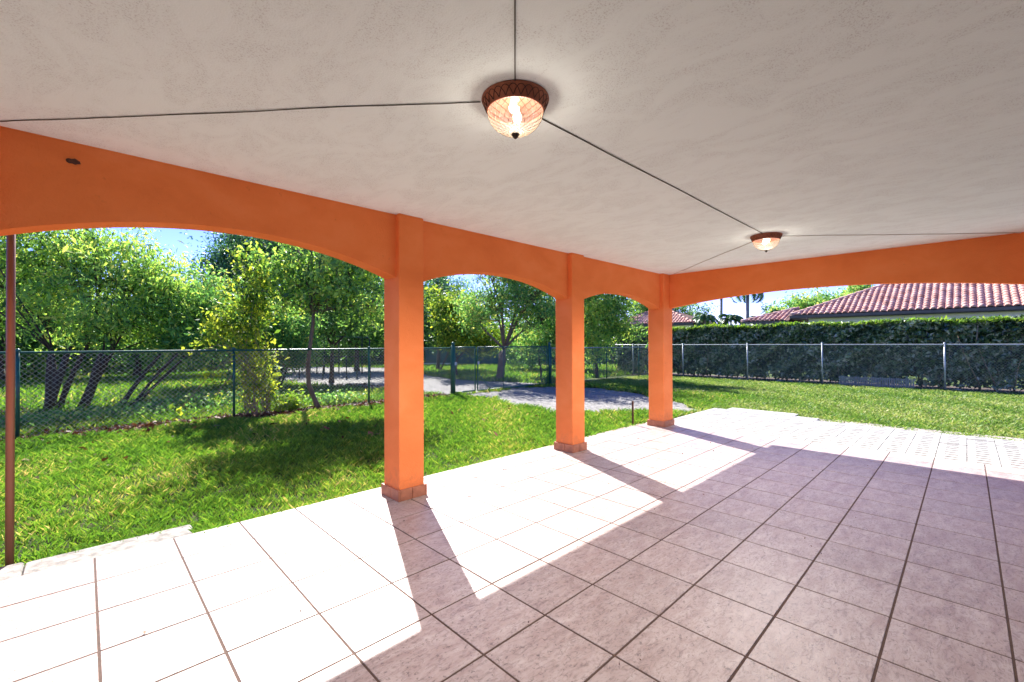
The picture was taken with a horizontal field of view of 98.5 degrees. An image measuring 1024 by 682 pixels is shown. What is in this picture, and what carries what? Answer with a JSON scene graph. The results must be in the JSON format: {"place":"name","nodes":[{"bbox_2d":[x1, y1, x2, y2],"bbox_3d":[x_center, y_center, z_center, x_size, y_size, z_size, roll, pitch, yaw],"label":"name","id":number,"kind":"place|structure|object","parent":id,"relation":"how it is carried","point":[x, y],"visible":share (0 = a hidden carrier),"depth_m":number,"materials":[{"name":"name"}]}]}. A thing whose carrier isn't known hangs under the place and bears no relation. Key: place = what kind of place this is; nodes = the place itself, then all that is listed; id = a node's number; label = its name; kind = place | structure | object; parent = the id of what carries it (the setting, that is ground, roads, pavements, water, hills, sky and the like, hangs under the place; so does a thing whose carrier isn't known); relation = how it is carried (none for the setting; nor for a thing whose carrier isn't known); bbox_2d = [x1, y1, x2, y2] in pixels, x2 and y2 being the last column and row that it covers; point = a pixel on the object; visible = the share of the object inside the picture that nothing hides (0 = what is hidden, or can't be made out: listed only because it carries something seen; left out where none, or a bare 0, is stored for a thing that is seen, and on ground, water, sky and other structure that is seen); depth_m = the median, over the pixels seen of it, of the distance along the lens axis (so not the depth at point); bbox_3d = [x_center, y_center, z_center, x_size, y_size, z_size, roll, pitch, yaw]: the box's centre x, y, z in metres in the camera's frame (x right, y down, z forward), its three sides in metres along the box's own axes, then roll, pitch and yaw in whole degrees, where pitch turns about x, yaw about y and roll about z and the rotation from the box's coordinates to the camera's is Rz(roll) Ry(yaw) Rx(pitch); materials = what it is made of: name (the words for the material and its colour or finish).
{"place":"outdoors","nodes":[
{"label":"outdoors","id":0,"kind":"place"},
{"bbox_2d":[18,518,211,565],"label":"edge grass","id":1,"kind":"structure","parent":0,"point":[49,555],"depth_m":3.50,"materials":[{"name":"green plant"}]},
{"bbox_2d":[281,368,531,393],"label":"gravel drive","id":2,"kind":"structure","parent":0,"point":[424,384],"depth_m":18.35,"materials":[{"name":"grey gravel"}]},
{"bbox_2d":[316,334,369,373],"bbox_3d":[-9.507,0.679,23.880,3.941,2.154,1.050,0,0,0],"label":"trellis frame","id":3,"kind":"object","parent":2,"relation":"on","point":[338,356],"visible":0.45,"depth_m":23.37,"materials":[{"name":"grey metal"}]},
{"bbox_2d":[274,279,426,370],"bbox_3d":[-10.496,-1.973,26.500,11.070,7.602,7.736,0,0,-2],"label":"background tree","id":4,"kind":"object","parent":2,"relation":"on","point":[373,344],"visible":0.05,"depth_m":25.97,"materials":[{"name":"green plant"}]},
{"bbox_2d":[276,367,537,393],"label":"drive stones","id":5,"kind":"object","parent":2,"relation":"on","point":[378,379],"visible":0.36,"depth_m":19.21,"materials":[{"name":"grey gravel"}]},
{"bbox_2d":[0,228,879,343],"label":"sky","id":6,"kind":"structure","parent":0,"point":[169,236],"materials":[{"name":"blue"}]},
{"bbox_2d":[0,358,1022,427],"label":"ground","id":7,"kind":"structure","parent":0,"point":[925,378],"depth_m":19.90,"materials":[{"name":"green plant"}]},
{"bbox_2d":[0,247,124,379],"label":"background tree","id":8,"kind":"object","parent":7,"relation":"on","point":[22,344],"visible":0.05,"depth_m":19.10,"materials":[{"name":"green plant"}]},
{"bbox_2d":[0,228,189,411],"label":"multi stem tree","id":9,"kind":"object","parent":7,"relation":"on","point":[64,259],"visible":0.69,"depth_m":10.99,"materials":[{"name":"green plant"}]},
{"bbox_2d":[0,525,192,580],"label":"concrete kerb","id":10,"kind":"structure","parent":7,"relation":"on","point":[13,570],"depth_m":3.23,"materials":[{"name":"white concrete"}]},
{"bbox_2d":[24,228,219,407],"bbox_3d":[-10.187,-1.007,12.138,3.803,5.529,4.727,0,0,-3],"label":"multi stem tree","id":11,"kind":"object","parent":7,"relation":"on","point":[155,275],"visible":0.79,"depth_m":11.61,"materials":[{"name":"green plant"}]},
{"bbox_2d":[1,326,243,378],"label":"overgrown hedge","id":12,"kind":"object","parent":7,"relation":"on","point":[68,370],"visible":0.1,"depth_m":22.48,"materials":[{"name":"green plant"}]},
{"bbox_2d":[0,275,247,375],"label":"background tree","id":13,"kind":"object","parent":7,"relation":"on","point":[140,361],"visible":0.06,"depth_m":20.77,"materials":[{"name":"green plant"}]},
{"bbox_2d":[62,382,309,411],"bbox_3d":[-7.679,1.381,11.268,5.573,0.655,2.933,0,-1,-44],"label":"plant","id":14,"kind":"object","parent":7,"relation":"on","point":[220,396],"visible":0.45,"depth_m":10.76,"materials":[{"name":"green plant"}]},
{"bbox_2d":[120,259,277,404],"bbox_3d":[-9.550,-0.452,13.289,3.558,4.458,4.268,0,0,14],"label":"leaning tree","id":15,"kind":"object","parent":7,"relation":"on","point":[181,341],"visible":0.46,"depth_m":12.47,"materials":[{"name":"green plant"}]},
{"bbox_2d":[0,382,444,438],"bbox_3d":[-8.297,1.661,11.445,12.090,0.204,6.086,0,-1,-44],"label":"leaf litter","id":16,"kind":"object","parent":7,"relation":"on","point":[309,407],"visible":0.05,"depth_m":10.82,"materials":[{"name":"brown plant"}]},
{"bbox_2d":[178,229,321,322],"bbox_3d":[-10.672,-1.960,19.334,7.802,7.527,5.476,0,0,-3],"label":"broadleaf tree","id":17,"kind":"object","parent":7,"relation":"on","point":[220,255],"visible":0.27,"depth_m":18.09,"materials":[{"name":"green plant"}]},
{"bbox_2d":[195,297,340,390],"bbox_3d":[-7.916,-0.054,14.970,4.425,3.638,3.704,0,-1,-44],"label":"round shrub","id":18,"kind":"object","parent":7,"relation":"on","point":[291,333],"visible":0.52,"depth_m":14.52,"materials":[{"name":"green plant"}]},
{"bbox_2d":[239,251,383,382],"bbox_3d":[-7.186,-1.118,18.365,6.682,5.802,5.554,0,-1,-44],"label":"broadleaf tree","id":19,"kind":"object","parent":7,"relation":"on","point":[334,327],"visible":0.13,"depth_m":17.98,"materials":[{"name":"green plant"}]},
{"bbox_2d":[294,335,340,357],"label":"background tree","id":20,"kind":"object","parent":7,"relation":"on","point":[326,347],"visible":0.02,"depth_m":33.85,"materials":[{"name":"green plant"}]},
{"bbox_2d":[300,339,376,363],"bbox_3d":[-17.453,0.011,34.947,13.332,4.078,7.188,0,0,-25],"label":"overgrown hedge","id":21,"kind":"object","parent":7,"relation":"on","point":[336,359],"visible":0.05,"depth_m":34.97,"materials":[{"name":"green plant"}]},
{"bbox_2d":[430,325,448,369],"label":"little tree","id":22,"kind":"object","parent":7,"relation":"on","point":[432,342],"visible":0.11,"depth_m":25.26,"materials":[{"name":"green plant"}]},
{"bbox_2d":[423,275,482,368],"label":"background tree","id":23,"kind":"object","parent":7,"relation":"on","point":[442,280],"visible":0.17,"depth_m":25.79,"materials":[{"name":"green plant"}]},
{"bbox_2d":[423,279,516,374],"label":"tree","id":24,"kind":"object","parent":7,"relation":"on","point":[448,326],"visible":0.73,"depth_m":20.60,"materials":[{"name":"green plant"}]},
{"bbox_2d":[427,303,528,338],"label":"background tree","id":25,"kind":"object","parent":7,"relation":"on","point":[497,323],"visible":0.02,"depth_m":38.80,"materials":[{"name":"green plant"}]},
{"bbox_2d":[340,323,616,364],"bbox_3d":[-1.949,0.161,34.415,22.236,3.616,6.200,0,0,-3],"label":"overgrown hedge","id":26,"kind":"object","parent":7,"relation":"on","point":[378,360],"visible":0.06,"depth_m":33.70,"materials":[{"name":"green plant"}]},
{"bbox_2d":[446,274,555,380],"bbox_3d":[0.446,-1.998,19.065,6.724,7.556,4.961,0,0,-20],"label":"branching tree","id":27,"kind":"object","parent":7,"relation":"on","point":[523,295],"visible":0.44,"depth_m":18.77,"materials":[{"name":"green plant"}]},
{"bbox_2d":[425,348,602,363],"bbox_3d":[0.160,1.164,33.016,13.349,1.250,0.060,0,0,0],"label":"windscreen fence","id":28,"kind":"object","parent":7,"relation":"on","point":[460,361],"visible":0.09,"depth_m":32.99,"materials":[{"name":"green metal"}]},
{"bbox_2d":[495,292,555,328],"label":"background tree","id":29,"kind":"object","parent":7,"relation":"on","point":[511,321],"visible":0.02,"depth_m":37.73,"materials":[{"name":"green plant"}]},
{"bbox_2d":[493,312,589,369],"bbox_3d":[2.551,-0.568,26.052,6.449,4.724,6.931,0,-1,-44],"label":"background shrub","id":30,"kind":"object","parent":7,"relation":"on","point":[513,356],"visible":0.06,"depth_m":26.00,"materials":[{"name":"green plant"}]},
{"bbox_2d":[506,297,589,378],"bbox_3d":[1.584,-0.379,20.274,3.863,4.273,3.384,0,0,-10],"label":"leafy shrub","id":31,"kind":"object","parent":7,"relation":"on","point":[526,340],"visible":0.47,"depth_m":19.76,"materials":[{"name":"green plant"}]},
{"bbox_2d":[584,294,647,377],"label":"broadleaf tree","id":32,"kind":"object","parent":7,"relation":"on","point":[606,312],"visible":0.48,"depth_m":19.80,"materials":[{"name":"green plant"}]},
{"bbox_2d":[592,295,719,324],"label":"distant tree","id":33,"kind":"object","parent":7,"relation":"on","point":[690,311],"visible":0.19,"depth_m":47.15,"materials":[{"name":"plant"}]},
{"bbox_2d":[610,310,711,327],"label":"tiled house","id":34,"kind":"structure","parent":7,"relation":"on","point":[680,319],"depth_m":43.26,"materials":[{"name":"tile"}]},
{"bbox_2d":[691,312,718,325],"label":"palm","id":35,"kind":"object","parent":7,"relation":"on","point":[705,318],"visible":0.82,"depth_m":40.55,"materials":[{"name":"green plant"}]},
{"bbox_2d":[720,297,731,324],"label":"royal palm","id":36,"kind":"object","parent":7,"relation":"on","point":[721,306],"depth_m":49.95,"materials":[{"name":"grey plant"}]},
{"bbox_2d":[717,314,743,324],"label":"palm","id":37,"kind":"object","parent":7,"relation":"on","point":[730,318],"visible":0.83,"depth_m":39.89,"materials":[{"name":"green plant"}]},
{"bbox_2d":[732,293,763,318],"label":"royal palm","id":38,"kind":"object","parent":7,"relation":"on","point":[755,297],"visible":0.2,"depth_m":44.94,"materials":[{"name":"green plant"}]},
{"bbox_2d":[760,286,854,313],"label":"distant tree","id":39,"kind":"object","parent":7,"relation":"on","point":[804,302],"visible":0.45,"depth_m":45.51,"materials":[{"name":"green plant"}]},
{"bbox_2d":[842,284,875,292],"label":"distant tree","id":40,"kind":"object","parent":7,"relation":"on","point":[853,288],"visible":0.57,"depth_m":43.75,"materials":[{"name":"green plant"}]},
{"bbox_2d":[0,422,1023,681],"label":"patio floor","id":41,"kind":"structure","parent":0,"point":[912,570],"depth_m":2.78,"materials":[{"name":"tile"}]},
{"bbox_2d":[0,0,1023,501],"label":"covered porch","id":42,"kind":"object","parent":41,"relation":"on","point":[834,142],"visible":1,"depth_m":2.70,"materials":[{"name":"orange paint"}]},
{"bbox_2d":[5,234,15,565],"bbox_3d":[-3.539,0.042,3.111,0.070,3.220,0.051,0,-1,-44],"label":"downpipe pole","id":43,"kind":"object","parent":42,"relation":"attached to","point":[10,399],"visible":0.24,"depth_m":3.10,"materials":[{"name":"metal"}]},
{"bbox_2d":[0,101,480,121],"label":"ceiling cable","id":44,"kind":"object","parent":42,"relation":"attached to","point":[245,111],"visible":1,"depth_m":2.37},
{"bbox_2d":[514,0,515,80],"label":"ceiling cable","id":45,"kind":"object","parent":42,"relation":"attached to","point":[514,40],"visible":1,"depth_m":1.82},
{"bbox_2d":[482,80,548,138],"bbox_3d":[0.017,-1.142,2.271,0.348,0.206,0.348,0,-1,-44],"label":"ceiling lamp","id":46,"kind":"object","parent":42,"relation":"attached to","point":[502,105],"visible":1,"depth_m":2.21,"materials":[{"name":"white glass"}]},
{"bbox_2d":[532,114,762,233],"bbox_3d":[1.490,-1.233,3.722,3.805,0.010,0.012,0,-1,-44],"label":"ceiling cable","id":47,"kind":"object","parent":42,"relation":"attached to","point":[639,169],"visible":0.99,"depth_m":3.11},
{"bbox_2d":[674,242,751,273],"bbox_3d":[2.944,-1.218,6.649,0.023,0.010,2.583,0,0,-1],"label":"ceiling cable","id":48,"kind":"object","parent":42,"relation":"attached to","point":[715,256],"visible":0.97,"depth_m":6.34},
{"bbox_2d":[750,232,782,251],"bbox_3d":[2.972,-1.135,5.156,0.334,0.198,0.334,0,-1,-44],"label":"ceiling lamp","id":49,"kind":"object","parent":42,"relation":"attached to","point":[765,238],"visible":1,"depth_m":5.09,"materials":[{"name":"white glass"}]},
{"bbox_2d":[782,232,1015,236],"bbox_3d":[4.490,-1.233,5.105,2.664,0.010,0.024,0,0,2],"label":"ceiling cable","id":50,"kind":"object","parent":42,"relation":"attached to","point":[902,234],"visible":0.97,"depth_m":5.10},
{"bbox_2d":[0,375,1023,566],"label":"lawn","id":51,"kind":"structure","parent":0,"point":[189,506],"depth_m":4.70,"materials":[{"name":"green plant"}]},
{"bbox_2d":[0,393,449,444],"bbox_3d":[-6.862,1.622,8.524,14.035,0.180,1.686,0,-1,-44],"label":"leaf litter","id":52,"kind":"object","parent":51,"relation":"on","point":[147,424],"visible":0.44,"depth_m":8.86,"materials":[{"name":"brown plant"}]},
{"bbox_2d":[0,395,218,428],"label":"plant","id":53,"kind":"object","parent":52,"relation":"on","point":[39,420],"visible":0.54,"depth_m":8.93,"materials":[{"name":"green plant"}]},
{"bbox_2d":[0,387,443,437],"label":"shade weeds","id":54,"kind":"object","parent":52,"relation":"on","point":[205,411],"visible":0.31,"depth_m":9.28,"materials":[{"name":"green plant"}]},
{"bbox_2d":[169,305,289,419],"bbox_3d":[-6.116,0.419,9.734,0.932,2.474,2.390,-1,-1,41],"label":"climbing plant","id":55,"kind":"object","parent":52,"relation":"on","point":[257,384],"visible":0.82,"depth_m":9.97,"materials":[{"name":"green plant"}]},
{"bbox_2d":[186,239,285,408],"bbox_3d":[-6.279,-0.365,10.264,1.755,4.148,2.141,0,0,34],"label":"young tree","id":56,"kind":"object","parent":52,"relation":"on","point":[248,302],"visible":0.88,"depth_m":10.20,"materials":[{"name":"green plant"}]},
{"bbox_2d":[262,382,312,411],"bbox_3d":[-5.364,1.328,10.448,0.827,0.721,1.266,0,0,25],"label":"plant","id":57,"kind":"object","parent":52,"relation":"on","point":[293,405],"visible":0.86,"depth_m":10.34,"materials":[{"name":"green plant"}]},
{"bbox_2d":[232,241,383,408],"bbox_3d":[-4.392,-1.423,11.005,4.076,6.304,3.460,0,-1,-44],"label":"slender tree","id":58,"kind":"object","parent":52,"relation":"on","point":[343,286],"visible":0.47,"depth_m":10.52,"materials":[{"name":"green plant"}]},
{"bbox_2d":[302,388,373,403],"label":"plant","id":59,"kind":"object","parent":52,"relation":"on","point":[332,395],"visible":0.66,"depth_m":11.85,"materials":[{"name":"green plant"}]},
{"bbox_2d":[0,346,451,437],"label":"chain link fence","id":60,"kind":"object","parent":51,"relation":"on","point":[18,352],"visible":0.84,"depth_m":8.87,"materials":[{"name":"grey metal"}]},
{"bbox_2d":[23,396,537,479],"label":"fallen leaves","id":61,"kind":"object","parent":51,"relation":"on","point":[194,427],"visible":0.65,"depth_m":7.80,"materials":[{"name":"brown plant"}]},
{"bbox_2d":[188,418,646,532],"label":"edge grass","id":62,"kind":"structure","parent":51,"relation":"on","point":[545,444],"depth_m":4.67,"materials":[{"name":"green plant"}]},
{"bbox_2d":[451,342,454,393],"bbox_3d":[-1.811,0.870,13.544,0.106,1.685,0.106,0,-1,-44],"label":"gate post","id":63,"kind":"object","parent":51,"relation":"on","point":[453,364],"visible":0.89,"depth_m":13.50,"materials":[{"name":"green metal"}]},
{"bbox_2d":[455,347,475,392],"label":"fence gate","id":64,"kind":"structure","parent":63,"relation":"attached to","point":[474,379],"depth_m":14.02,"materials":[{"name":"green metal"}]},
{"bbox_2d":[548,342,550,385],"bbox_3d":[1.413,0.882,16.669,0.106,1.685,0.106,0,-1,-44],"label":"gate post","id":65,"kind":"object","parent":51,"relation":"on","point":[549,369],"visible":0.89,"depth_m":16.64,"materials":[{"name":"green metal"}]},
{"bbox_2d":[477,346,547,390],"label":"fence gate","id":66,"kind":"structure","parent":65,"relation":"attached to","point":[503,369],"depth_m":15.29,"materials":[{"name":"grey metal"}]},
{"bbox_2d":[550,346,648,383],"bbox_3d":[4.245,0.970,19.095,7.433,1.525,0.334,0,-1,-39],"label":"chain link fence","id":67,"kind":"object","parent":51,"relation":"on","point":[551,352],"visible":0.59,"depth_m":19.15,"materials":[{"name":"grey metal"}]},
{"bbox_2d":[632,401,633,424],"bbox_3d":[2.245,1.364,8.195,0.028,0.500,0.028,0,-1,-44],"label":"metal stake","id":68,"kind":"object","parent":51,"relation":"on","point":[632,412],"visible":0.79,"depth_m":8.18,"materials":[{"name":"metal"}]},
{"bbox_2d":[471,387,695,413],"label":"gravel path","id":69,"kind":"structure","parent":0,"point":[585,402],"depth_m":12.70,"materials":[{"name":"white gravel"}]},
{"bbox_2d":[500,375,1023,440],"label":"side lawn grass","id":70,"kind":"structure","parent":0,"point":[973,413],"depth_m":11.18,"materials":[{"name":"green plant"}]},
{"bbox_2d":[740,307,807,357],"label":"tiled wing","id":71,"kind":"structure","parent":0,"point":[776,316],"depth_m":28.48,"materials":[{"name":"red tile"}]},
{"bbox_2d":[627,371,1023,393],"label":"hedge soil","id":72,"kind":"structure","parent":0,"point":[928,387],"depth_m":17.55,"materials":[{"name":"brown soil"}]},
{"bbox_2d":[593,342,1023,393],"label":"chain link fence","id":73,"kind":"object","parent":72,"relation":"on","point":[944,344],"visible":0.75,"depth_m":16.27,"materials":[{"name":"metal"}]},
{"bbox_2d":[610,314,1023,391],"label":"clipped hedge","id":74,"kind":"object","parent":72,"relation":"on","point":[1001,329],"visible":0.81,"depth_m":16.43,"materials":[{"name":"green plant"}]},
{"bbox_2d":[838,376,914,388],"bbox_3d":[12.723,1.441,15.462,0.026,0.362,2.090,0,-1,-44],"label":"edging panel","id":75,"kind":"object","parent":72,"relation":"on","point":[845,380],"visible":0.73,"depth_m":15.42,"materials":[{"name":"grey plastic"}]},
{"bbox_2d":[674,408,1023,469],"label":"paver apron","id":76,"kind":"object","parent":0,"point":[1006,453],"visible":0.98,"depth_m":7.12,"materials":[{"name":"white concrete"}]},
{"bbox_2d":[789,283,1023,373],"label":"tiled house","id":77,"kind":"structure","parent":0,"point":[920,300],"depth_m":23.00,"materials":[{"name":"tile"}]}
]}

